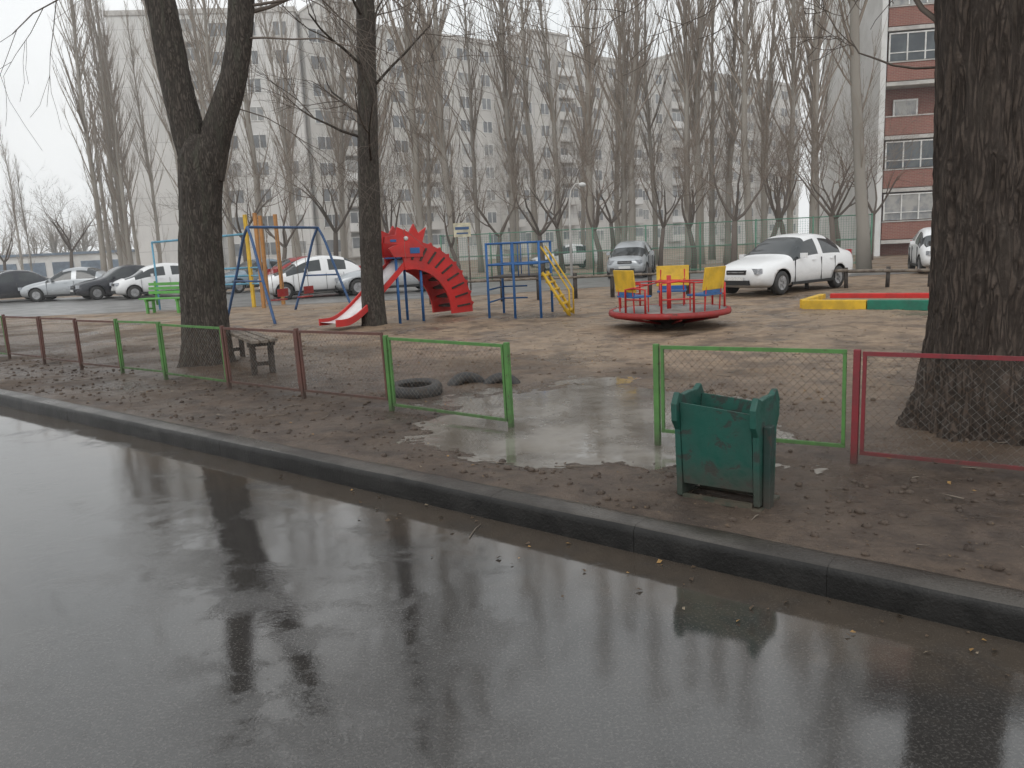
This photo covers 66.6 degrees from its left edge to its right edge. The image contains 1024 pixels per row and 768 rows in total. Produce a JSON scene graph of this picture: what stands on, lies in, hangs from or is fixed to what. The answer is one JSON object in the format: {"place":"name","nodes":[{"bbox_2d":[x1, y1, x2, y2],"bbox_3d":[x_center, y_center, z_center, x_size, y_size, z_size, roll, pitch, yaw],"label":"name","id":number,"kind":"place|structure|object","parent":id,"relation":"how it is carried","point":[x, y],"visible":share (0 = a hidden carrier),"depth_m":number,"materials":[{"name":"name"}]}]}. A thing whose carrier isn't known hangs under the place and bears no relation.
{"place":"outdoors","nodes":[
{"label":"outdoors","id":0,"kind":"place"},
{"bbox_2d":[0,0,822,254],"label":"sky","id":1,"kind":"structure","parent":0,"point":[61,156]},
{"bbox_2d":[0,406,1023,767],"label":"road","id":2,"kind":"structure","parent":0,"point":[166,606],"depth_m":3.28,"materials":[{"name":"asphalt"}]},
{"bbox_2d":[0,244,1023,590],"bbox_3d":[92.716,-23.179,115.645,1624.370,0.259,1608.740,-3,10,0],"label":"ground","id":3,"kind":"structure","parent":0,"point":[934,522],"depth_m":8.65,"materials":[{"name":"soil"}]},
{"bbox_2d":[0,199,132,254],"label":"distant trees","id":4,"kind":"object","parent":3,"relation":"on","point":[53,244],"visible":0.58,"depth_m":111.49,"materials":[{"name":"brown plant"}]},
{"bbox_2d":[0,249,136,277],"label":"garage row","id":5,"kind":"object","parent":3,"relation":"on","point":[50,265],"visible":0.34,"depth_m":97.77,"materials":[{"name":"white paint"}]},
{"bbox_2d":[0,157,145,267],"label":"bare tree","id":6,"kind":"object","parent":3,"relation":"on","point":[67,243],"visible":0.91,"depth_m":58.32,"materials":[{"name":"brown plant"}]},
{"bbox_2d":[49,0,108,271],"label":"poplar tree","id":7,"kind":"object","parent":3,"relation":"on","point":[80,107],"visible":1,"depth_m":57.27,"materials":[{"name":"brown plant"}]},
{"bbox_2d":[65,5,112,270],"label":"poplar tree","id":8,"kind":"object","parent":3,"relation":"on","point":[108,248],"visible":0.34,"depth_m":63.65,"materials":[{"name":"brown plant"}]},
{"bbox_2d":[57,0,133,265],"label":"poplar tree","id":9,"kind":"object","parent":3,"relation":"on","point":[112,203],"visible":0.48,"depth_m":61.41,"materials":[{"name":"brown plant"}]},
{"bbox_2d":[72,318,119,369],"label":"metal fence","id":10,"kind":"object","parent":3,"relation":"on","point":[77,340],"visible":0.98,"depth_m":11.52,"materials":[{"name":"brown metal"}]},
{"bbox_2d":[74,0,136,264],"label":"poplar tree","id":11,"kind":"object","parent":3,"relation":"on","point":[109,143],"visible":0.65,"depth_m":59.44,"materials":[{"name":"brown plant"}]},
{"bbox_2d":[85,0,135,264],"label":"poplar tree","id":12,"kind":"object","parent":3,"relation":"on","point":[127,230],"visible":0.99,"depth_m":58.63,"materials":[{"name":"brown plant"}]},
{"bbox_2d":[113,319,162,373],"bbox_3d":[-5.111,-0.406,10.712,1.187,0.970,0.043,5,13,38],"label":"metal fence","id":13,"kind":"object","parent":3,"relation":"on","point":[119,344],"visible":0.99,"depth_m":10.80,"materials":[{"name":"green metal"}]},
{"bbox_2d":[117,1,168,262],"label":"poplar tree","id":14,"kind":"object","parent":3,"relation":"on","point":[147,163],"visible":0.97,"depth_m":60.88,"materials":[{"name":"brown plant"}]},
{"bbox_2d":[123,0,178,225],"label":"poplar tree","id":15,"kind":"object","parent":3,"relation":"on","point":[152,58],"visible":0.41,"depth_m":56.23,"materials":[{"name":"brown plant"}]},
{"bbox_2d":[156,322,225,381],"bbox_3d":[-4.049,-0.286,9.881,1.487,0.970,0.043,6,14,38],"label":"metal fence","id":16,"kind":"object","parent":3,"relation":"on","point":[164,360],"visible":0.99,"depth_m":9.95,"materials":[{"name":"green metal"}]},
{"bbox_2d":[177,0,225,119],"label":"poplar tree","id":17,"kind":"object","parent":3,"relation":"on","point":[200,78],"visible":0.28,"depth_m":52.87,"materials":[{"name":"brown plant"}]},
{"bbox_2d":[178,0,239,269],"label":"poplar tree","id":18,"kind":"object","parent":3,"relation":"on","point":[207,56],"visible":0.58,"depth_m":47.71,"materials":[{"name":"brown plant"}]},
{"bbox_2d":[104,6,317,272],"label":"panel apartment block end","id":19,"kind":"structure","parent":3,"relation":"on","point":[145,237],"depth_m":85.21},
{"bbox_2d":[180,19,306,255],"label":"window glass","id":20,"kind":"structure","parent":19,"relation":"in","point":[257,81],"depth_m":85.49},
{"bbox_2d":[151,213,284,309],"bbox_3d":[-9.678,-3.864,25.235,4.300,2.995,1.700,-1,10,12],"label":"wooden play frame","id":21,"kind":"object","parent":3,"relation":"on","point":[259,253],"visible":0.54,"depth_m":24.82,"materials":[{"name":"orange paint"}]},
{"bbox_2d":[202,0,277,257],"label":"poplar tree","id":22,"kind":"object","parent":3,"relation":"on","point":[247,120],"visible":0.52,"depth_m":45.88,"materials":[{"name":"brown plant"}]},
{"bbox_2d":[170,113,333,261],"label":"bare tree","id":23,"kind":"object","parent":3,"relation":"on","point":[240,231],"visible":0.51,"depth_m":41.30,"materials":[{"name":"brown plant"}]},
{"bbox_2d":[230,326,277,374],"bbox_3d":[-3.851,-0.463,11.335,0.360,0.572,2.610,-8,11,-29],"label":"wooden bench","id":24,"kind":"object","parent":3,"relation":"on","point":[254,343],"visible":0.62,"depth_m":10.46,"materials":[{"name":"brown wood"}]},
{"bbox_2d":[219,325,300,391],"bbox_3d":[-2.891,-0.171,8.975,1.437,0.970,0.043,5,14,38],"label":"metal fence","id":25,"kind":"object","parent":3,"relation":"on","point":[226,353],"visible":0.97,"depth_m":9.03,"materials":[{"name":"brown metal"}]},
{"bbox_2d":[249,0,303,256],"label":"poplar tree","id":26,"kind":"object","parent":3,"relation":"on","point":[294,215],"visible":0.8,"depth_m":49.85,"materials":[{"name":"brown plant"}]},
{"bbox_2d":[259,1,308,256],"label":"poplar tree","id":27,"kind":"object","parent":3,"relation":"on","point":[290,122],"visible":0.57,"depth_m":60.51,"materials":[{"name":"brown plant"}]},
{"bbox_2d":[228,226,350,323],"bbox_3d":[-6.097,-2.897,20.382,3.002,2.424,3.926,2,11,25],"label":"frame","id":28,"kind":"object","parent":3,"relation":"on","point":[248,228],"visible":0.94,"depth_m":20.27,"materials":[{"name":"blue paint"}]},
{"bbox_2d":[222,118,357,259],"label":"bare tree","id":29,"kind":"object","parent":3,"relation":"on","point":[284,245],"visible":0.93,"depth_m":36.08,"materials":[{"name":"brown plant"}]},
{"bbox_2d":[224,98,407,255],"bbox_3d":[-8.536,-9.171,37.440,9.742,9.161,7.582,-1,11,5],"label":"bare tree","id":30,"kind":"object","parent":3,"relation":"on","point":[335,232],"visible":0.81,"depth_m":37.17,"materials":[{"name":"brown plant"}]},
{"bbox_2d":[0,0,632,367],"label":"forked tree","id":31,"kind":"object","parent":3,"relation":"on","point":[202,147],"visible":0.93,"depth_m":10.70,"materials":[{"name":"brown plant"}]},
{"bbox_2d":[298,0,357,257],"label":"poplar tree","id":32,"kind":"object","parent":3,"relation":"on","point":[341,197],"visible":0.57,"depth_m":52.47,"materials":[{"name":"brown plant"}]},
{"bbox_2d":[308,0,357,258],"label":"poplar tree","id":33,"kind":"object","parent":3,"relation":"on","point":[332,85],"visible":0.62,"depth_m":58.23,"materials":[{"name":"brown plant"}]},
{"bbox_2d":[293,328,387,400],"bbox_3d":[-1.775,-0.086,8.098,1.387,0.970,0.044,4,13,38],"label":"metal fence","id":34,"kind":"object","parent":3,"relation":"on","point":[300,361],"visible":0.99,"depth_m":8.14,"materials":[{"name":"brown metal"}]},
{"bbox_2d":[328,0,403,231],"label":"poplar tree","id":35,"kind":"object","parent":3,"relation":"on","point":[386,106],"visible":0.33,"depth_m":43.65,"materials":[{"name":"brown plant"}]},
{"bbox_2d":[209,0,559,325],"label":"straight tree","id":36,"kind":"object","parent":3,"relation":"on","point":[372,290],"visible":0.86,"depth_m":15.61,"materials":[{"name":"brown plant"}]},
{"bbox_2d":[318,224,473,326],"bbox_3d":[-2.476,-2.335,16.939,3.624,2.200,0.810,-12,14,-42],"label":"dragon slide","id":37,"kind":"object","parent":3,"relation":"on","point":[436,273],"visible":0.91,"depth_m":17.03,"materials":[{"name":"metal"}]},
{"bbox_2d":[374,0,460,242],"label":"poplar tree","id":38,"kind":"object","parent":3,"relation":"on","point":[419,225],"visible":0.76,"depth_m":29.49,"materials":[{"name":"brown plant"}]},
{"bbox_2d":[386,0,449,245],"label":"poplar tree","id":39,"kind":"object","parent":3,"relation":"on","point":[429,223],"visible":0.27,"depth_m":53.99,"materials":[{"name":"brown plant"}]},
{"bbox_2d":[394,378,442,398],"bbox_3d":[-1.048,0.067,8.482,0.588,0.186,0.587,-3,10,0],"label":"old tyre","id":40,"kind":"object","parent":3,"relation":"on","point":[418,388],"visible":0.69,"depth_m":8.30,"materials":[{"name":"rubber"}]},
{"bbox_2d":[400,0,473,260],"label":"poplar tree","id":41,"kind":"object","parent":3,"relation":"on","point":[437,123],"visible":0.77,"depth_m":42.77,"materials":[{"name":"brown plant"}]},
{"bbox_2d":[382,335,513,427],"bbox_3d":[-0.611,0.061,7.191,1.542,0.970,0.042,6,15,38],"label":"metal fence","id":42,"kind":"object","parent":3,"relation":"on","point":[505,359],"visible":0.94,"depth_m":7.08,"materials":[{"name":"green metal"}]},
{"bbox_2d":[403,149,504,269],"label":"bare tree","id":43,"kind":"object","parent":3,"relation":"on","point":[453,253],"visible":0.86,"depth_m":34.32,"materials":[{"name":"brown plant"}]},
{"bbox_2d":[0,269,915,316],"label":"parking lot","id":44,"kind":"structure","parent":3,"relation":"on","point":[61,306],"depth_m":29.63,"materials":[{"name":"asphalt"}]},
{"bbox_2d":[0,270,49,299],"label":"parked car","id":45,"kind":"object","parent":44,"relation":"on","point":[12,282],"visible":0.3,"depth_m":37.31,"materials":[{"name":"paint"}]},
{"bbox_2d":[18,267,112,301],"bbox_3d":[-20.952,-4.794,37.161,4.337,1.506,2.020,-4,10,-8],"label":"parked car","id":46,"kind":"object","parent":44,"relation":"on","point":[55,286],"visible":0.59,"depth_m":36.36,"materials":[{"name":"silver paint"}]},
{"bbox_2d":[68,265,159,299],"bbox_3d":[-18.451,-4.860,36.864,4.337,1.506,2.020,-12,13,-41],"label":"parked car","id":47,"kind":"object","parent":44,"relation":"on","point":[100,287],"visible":0.54,"depth_m":35.69,"materials":[{"name":"paint"}]},
{"bbox_2d":[109,263,179,298],"bbox_3d":[-16.151,-4.729,35.480,3.777,1.517,2.020,-10,12,-34],"label":"parked car","id":48,"kind":"object","parent":44,"relation":"on","point":[135,285],"visible":0.64,"depth_m":34.54,"materials":[{"name":"white paint"}]},
{"bbox_2d":[257,255,360,298],"bbox_3d":[-7.509,-4.024,29.178,3.777,1.517,2.020,-7,11,-25],"label":"parked car","id":49,"kind":"object","parent":44,"relation":"on","point":[320,264],"visible":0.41,"depth_m":28.50,"materials":[{"name":"white paint"}]},
{"bbox_2d":[335,258,425,294],"bbox_3d":[-4.607,-4.244,29.676,4.337,1.506,2.020,-6,10,-16],"label":"parked car","id":50,"kind":"object","parent":44,"relation":"on","point":[351,281],"visible":0.24,"depth_m":28.64,"materials":[{"name":"silver paint"}]},
{"bbox_2d":[606,241,654,277],"bbox_3d":[5.147,-5.402,33.604,2.020,1.517,3.777,1,11,18],"label":"parked car","id":51,"kind":"object","parent":44,"relation":"on","point":[637,256],"visible":0.85,"depth_m":32.39,"materials":[{"name":"silver paint"}]},
{"bbox_2d":[441,0,490,271],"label":"poplar tree","id":52,"kind":"object","parent":3,"relation":"on","point":[471,87],"visible":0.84,"depth_m":48.12,"materials":[{"name":"brown plant"}]},
{"bbox_2d":[424,116,565,274],"bbox_3d":[-0.885,-9.312,38.952,7.842,8.152,5.978,-4,10,-6],"label":"bare tree","id":53,"kind":"object","parent":3,"relation":"on","point":[494,231],"visible":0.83,"depth_m":39.02,"materials":[{"name":"brown plant"}]},
{"bbox_2d":[470,0,534,271],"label":"poplar tree","id":54,"kind":"object","parent":3,"relation":"on","point":[508,116],"visible":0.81,"depth_m":46.14,"materials":[{"name":"brown plant"}]},
{"bbox_2d":[485,0,532,265],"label":"poplar tree","id":55,"kind":"object","parent":3,"relation":"on","point":[518,198],"visible":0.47,"depth_m":59.29,"materials":[{"name":"brown plant"}]},
{"bbox_2d":[0,389,1023,642],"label":"kerb","id":56,"kind":"structure","parent":3,"relation":"on","point":[962,603],"depth_m":4.20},
{"bbox_2d":[0,336,1023,574],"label":"soil clods","id":57,"kind":"object","parent":3,"relation":"on","point":[970,548],"visible":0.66,"depth_m":6.85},
{"bbox_2d":[2,301,1023,675],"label":"fallen leaves","id":58,"kind":"object","parent":3,"relation":"on","point":[564,463],"depth_m":8.82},
{"bbox_2d":[491,0,551,267],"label":"poplar tree","id":59,"kind":"object","parent":3,"relation":"on","point":[533,209],"visible":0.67,"depth_m":52.65,"materials":[{"name":"brown plant"}]},
{"bbox_2d":[459,116,599,272],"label":"bare tree","id":60,"kind":"object","parent":3,"relation":"on","point":[558,237],"visible":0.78,"depth_m":40.98,"materials":[{"name":"brown plant"}]},
{"bbox_2d":[485,240,574,318],"bbox_3d":[0.469,-2.292,17.290,1.786,1.722,1.356,0,10,14],"label":"climbing frame","id":61,"kind":"object","parent":3,"relation":"on","point":[539,275],"visible":0.98,"depth_m":16.79,"materials":[{"name":"blue paint"}]},
{"bbox_2d":[455,105,607,277],"bbox_3d":[1.176,-8.570,35.168,7.822,7.800,5.952,-7,11,-22],"label":"bare tree","id":62,"kind":"object","parent":3,"relation":"on","point":[539,237],"visible":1,"depth_m":34.74,"materials":[{"name":"brown plant"}]},
{"bbox_2d":[517,0,579,268],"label":"poplar tree","id":63,"kind":"object","parent":3,"relation":"on","point":[550,97],"visible":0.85,"depth_m":47.09,"materials":[{"name":"brown plant"}]},
{"bbox_2d":[297,0,800,265],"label":"panel apartment block","id":64,"kind":"structure","parent":3,"relation":"on","point":[496,219],"depth_m":103.26,"materials":[{"name":"concrete"}]},
{"bbox_2d":[308,28,796,251],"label":"window glass","id":65,"kind":"structure","parent":64,"relation":"in","point":[354,215],"depth_m":101.76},
{"bbox_2d":[307,27,797,252],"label":"window frames","id":66,"kind":"structure","parent":64,"relation":"in","point":[308,27],"depth_m":103.08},
{"bbox_2d":[429,263,727,303],"bbox_3d":[1.770,-2.746,21.852,8.380,0.910,0.155,-1,10,7],"label":"post fence","id":67,"kind":"object","parent":3,"relation":"on","point":[612,285],"visible":0.45,"depth_m":21.76,"materials":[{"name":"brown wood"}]},
{"bbox_2d":[548,0,618,268],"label":"poplar tree","id":68,"kind":"object","parent":3,"relation":"on","point":[588,66],"visible":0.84,"depth_m":43.36,"materials":[{"name":"brown plant"}]},
{"bbox_2d":[561,0,610,244],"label":"poplar tree","id":69,"kind":"object","parent":3,"relation":"on","point":[583,220],"visible":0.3,"depth_m":57.50,"materials":[{"name":"brown plant"}]},
{"bbox_2d":[549,110,661,274],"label":"bare tree","id":70,"kind":"object","parent":3,"relation":"on","point":[595,218],"visible":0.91,"depth_m":37.24,"materials":[{"name":"brown plant"}]},
{"bbox_2d":[396,376,828,473],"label":"puddle","id":71,"kind":"object","parent":3,"relation":"on","point":[605,419],"visible":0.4,"depth_m":6.67,"materials":[{"name":"liquid"}]},
{"bbox_2d":[591,0,642,245],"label":"poplar tree","id":72,"kind":"object","parent":3,"relation":"on","point":[618,235],"visible":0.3,"depth_m":54.60,"materials":[{"name":"brown plant"}]},
{"bbox_2d":[586,0,654,241],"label":"poplar tree","id":73,"kind":"object","parent":3,"relation":"on","point":[624,109],"visible":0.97,"depth_m":36.29,"materials":[{"name":"brown plant"}]},
{"bbox_2d":[594,0,676,240],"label":"poplar tree","id":74,"kind":"object","parent":3,"relation":"on","point":[632,216],"visible":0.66,"depth_m":42.51,"materials":[{"name":"brown plant"}]},
{"bbox_2d":[621,0,677,263],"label":"poplar tree","id":75,"kind":"object","parent":3,"relation":"on","point":[648,115],"visible":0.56,"depth_m":48.09,"materials":[{"name":"brown plant"}]},
{"bbox_2d":[440,213,872,279],"bbox_3d":[5.975,-5.986,34.789,18.897,2.200,0.069,-1,10,11],"label":"green fence","id":76,"kind":"object","parent":3,"relation":"on","point":[490,255],"visible":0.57,"depth_m":34.63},
{"bbox_2d":[608,265,731,327],"bbox_3d":[2.791,-1.524,13.869,2.150,1.089,2.150,-3,10,0],"label":"merry go round","id":77,"kind":"object","parent":3,"relation":"on","point":[672,278],"visible":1,"depth_m":13.41,"materials":[{"name":"red paint"}]},
{"bbox_2d":[645,0,720,266],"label":"poplar tree","id":78,"kind":"object","parent":3,"relation":"on","point":[688,86],"visible":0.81,"depth_m":40.22,"materials":[{"name":"brown plant"}]},
{"bbox_2d":[619,110,759,265],"bbox_3d":[6.740,-8.267,34.072,7.085,7.055,5.514,-9,12,-33],"label":"bare tree","id":79,"kind":"object","parent":3,"relation":"on","point":[661,247],"visible":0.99,"depth_m":33.98,"materials":[{"name":"brown plant"}]},
{"bbox_2d":[655,0,741,263],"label":"poplar tree","id":80,"kind":"object","parent":3,"relation":"on","point":[700,210],"visible":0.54,"depth_m":43.63,"materials":[{"name":"brown plant"}]},
{"bbox_2d":[648,114,756,270],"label":"bare tree","id":81,"kind":"object","parent":3,"relation":"on","point":[689,226],"visible":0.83,"depth_m":36.31,"materials":[{"name":"brown plant"}]},
{"bbox_2d":[695,0,732,259],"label":"poplar tree","id":82,"kind":"object","parent":3,"relation":"on","point":[712,207],"visible":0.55,"depth_m":51.96,"materials":[{"name":"brown plant"}]},
{"bbox_2d":[671,383,779,511],"bbox_3d":[1.258,0.408,4.589,0.583,0.755,0.410,5,12,36],"label":"litter bin","id":83,"kind":"object","parent":3,"relation":"on","point":[725,443],"visible":0.94,"depth_m":4.46,"materials":[{"name":"metal"}]},
{"bbox_2d":[693,0,763,263],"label":"poplar tree","id":84,"kind":"object","parent":3,"relation":"on","point":[727,188],"visible":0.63,"depth_m":42.62,"materials":[{"name":"brown plant"}]},
{"bbox_2d":[648,59,813,262],"bbox_3d":[9.167,-8.849,32.332,6.240,8.624,8.276,6,14,42],"label":"bare tree","id":85,"kind":"object","parent":3,"relation":"on","point":[735,219],"visible":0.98,"depth_m":31.84,"materials":[{"name":"brown plant"}]},
{"bbox_2d":[697,0,788,253],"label":"poplar tree","id":86,"kind":"object","parent":3,"relation":"on","point":[746,64],"visible":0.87,"depth_m":38.54,"materials":[{"name":"brown plant"}]},
{"bbox_2d":[653,344,846,447],"bbox_3d":[1.656,0.208,5.567,1.354,0.970,0.043,3,11,32],"label":"metal fence","id":87,"kind":"object","parent":3,"relation":"on","point":[659,400],"visible":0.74,"depth_m":5.49,"materials":[{"name":"green metal"}]},
{"bbox_2d":[736,0,790,242],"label":"poplar tree","id":88,"kind":"object","parent":3,"relation":"on","point":[760,98],"visible":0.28,"depth_m":53.37,"materials":[{"name":"brown plant"}]},
{"bbox_2d":[718,105,808,234],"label":"bare tree","id":89,"kind":"object","parent":3,"relation":"on","point":[785,199],"visible":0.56,"depth_m":39.72,"materials":[{"name":"brown plant"}]},
{"bbox_2d":[739,0,791,241],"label":"poplar tree","id":90,"kind":"object","parent":3,"relation":"on","point":[768,84],"visible":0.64,"depth_m":48.03,"materials":[{"name":"brown plant"}]},
{"bbox_2d":[724,233,852,294],"bbox_3d":[7.352,-3.278,21.009,4.337,1.506,2.020,-10,12,-36],"label":"parked car","id":91,"kind":"object","parent":3,"relation":"on","point":[779,264],"visible":0.95,"depth_m":20.25,"materials":[{"name":"white paint"}]},
{"bbox_2d":[750,0,831,233],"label":"poplar tree","id":92,"kind":"object","parent":3,"relation":"on","point":[792,95],"visible":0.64,"depth_m":43.80,"materials":[{"name":"brown plant"}]},
{"bbox_2d":[569,0,1023,445],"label":"tree","id":93,"kind":"object","parent":3,"relation":"on","point":[976,295],"visible":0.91,"depth_m":5.32,"materials":[{"name":"brown plant"}]},
{"bbox_2d":[742,83,851,236],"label":"bare tree","id":94,"kind":"object","parent":3,"relation":"on","point":[776,212],"visible":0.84,"depth_m":33.65,"materials":[{"name":"brown plant"}]},
{"bbox_2d":[785,0,860,233],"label":"poplar tree","id":95,"kind":"object","parent":3,"relation":"on","point":[817,94],"visible":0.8,"depth_m":40.15,"materials":[{"name":"brown plant"}]},
{"bbox_2d":[720,78,927,243],"bbox_3d":[12.358,-8.046,30.420,7.971,7.362,6.204,0,11,10],"label":"bare tree","id":96,"kind":"object","parent":3,"relation":"on","point":[830,214],"visible":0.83,"depth_m":30.51,"materials":[{"name":"brown plant"}]},
{"bbox_2d":[744,91,933,246],"bbox_3d":[15.190,-9.670,35.920,7.845,8.425,5.971,6,13,41],"label":"bare tree","id":97,"kind":"object","parent":3,"relation":"on","point":[837,233],"visible":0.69,"depth_m":35.93,"materials":[{"name":"brown plant"}]},
{"bbox_2d":[819,0,887,268],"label":"poplar tree","id":98,"kind":"object","parent":3,"relation":"on","point":[863,253],"visible":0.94,"depth_m":28.08,"materials":[{"name":"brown plant"}]},
{"bbox_2d":[790,105,932,259],"bbox_3d":[18.006,-10.002,38.568,6.203,7.896,7.971,-13,15,-43],"label":"bare tree","id":99,"kind":"object","parent":3,"relation":"on","point":[875,211],"visible":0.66,"depth_m":38.79,"materials":[{"name":"brown plant"}]},
{"bbox_2d":[800,293,928,310],"bbox_3d":[7.454,-1.692,15.945,2.640,0.200,1.890,4,12,35],"label":"sandbox","id":100,"kind":"object","parent":3,"relation":"on","point":[880,301],"visible":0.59,"depth_m":15.65,"materials":[{"name":"yellow paint"}]},
{"bbox_2d":[819,0,934,255],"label":"brick apartment block","id":101,"kind":"structure","parent":3,"relation":"on","point":[902,216],"depth_m":43.86,"materials":[{"name":"white paint"}]},
{"bbox_2d":[883,0,934,220],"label":"window frames","id":102,"kind":"structure","parent":101,"relation":"in","point":[925,31],"depth_m":43.41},
{"bbox_2d":[884,0,934,220],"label":"window glass","id":103,"kind":"structure","parent":101,"relation":"in","point":[909,202],"depth_m":43.44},
{"bbox_2d":[908,227,930,272],"bbox_3d":[14.694,-4.636,26.710,2.020,1.517,3.777,1,11,20],"label":"parked car","id":104,"kind":"object","parent":3,"relation":"on","point":[919,253],"visible":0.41,"depth_m":26.25,"materials":[{"name":"white paint"}]},
{"bbox_2d":[850,349,1023,470],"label":"metal fence","id":105,"kind":"object","parent":3,"relation":"on","point":[855,405],"visible":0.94,"depth_m":4.97,"materials":[{"name":"red metal"}]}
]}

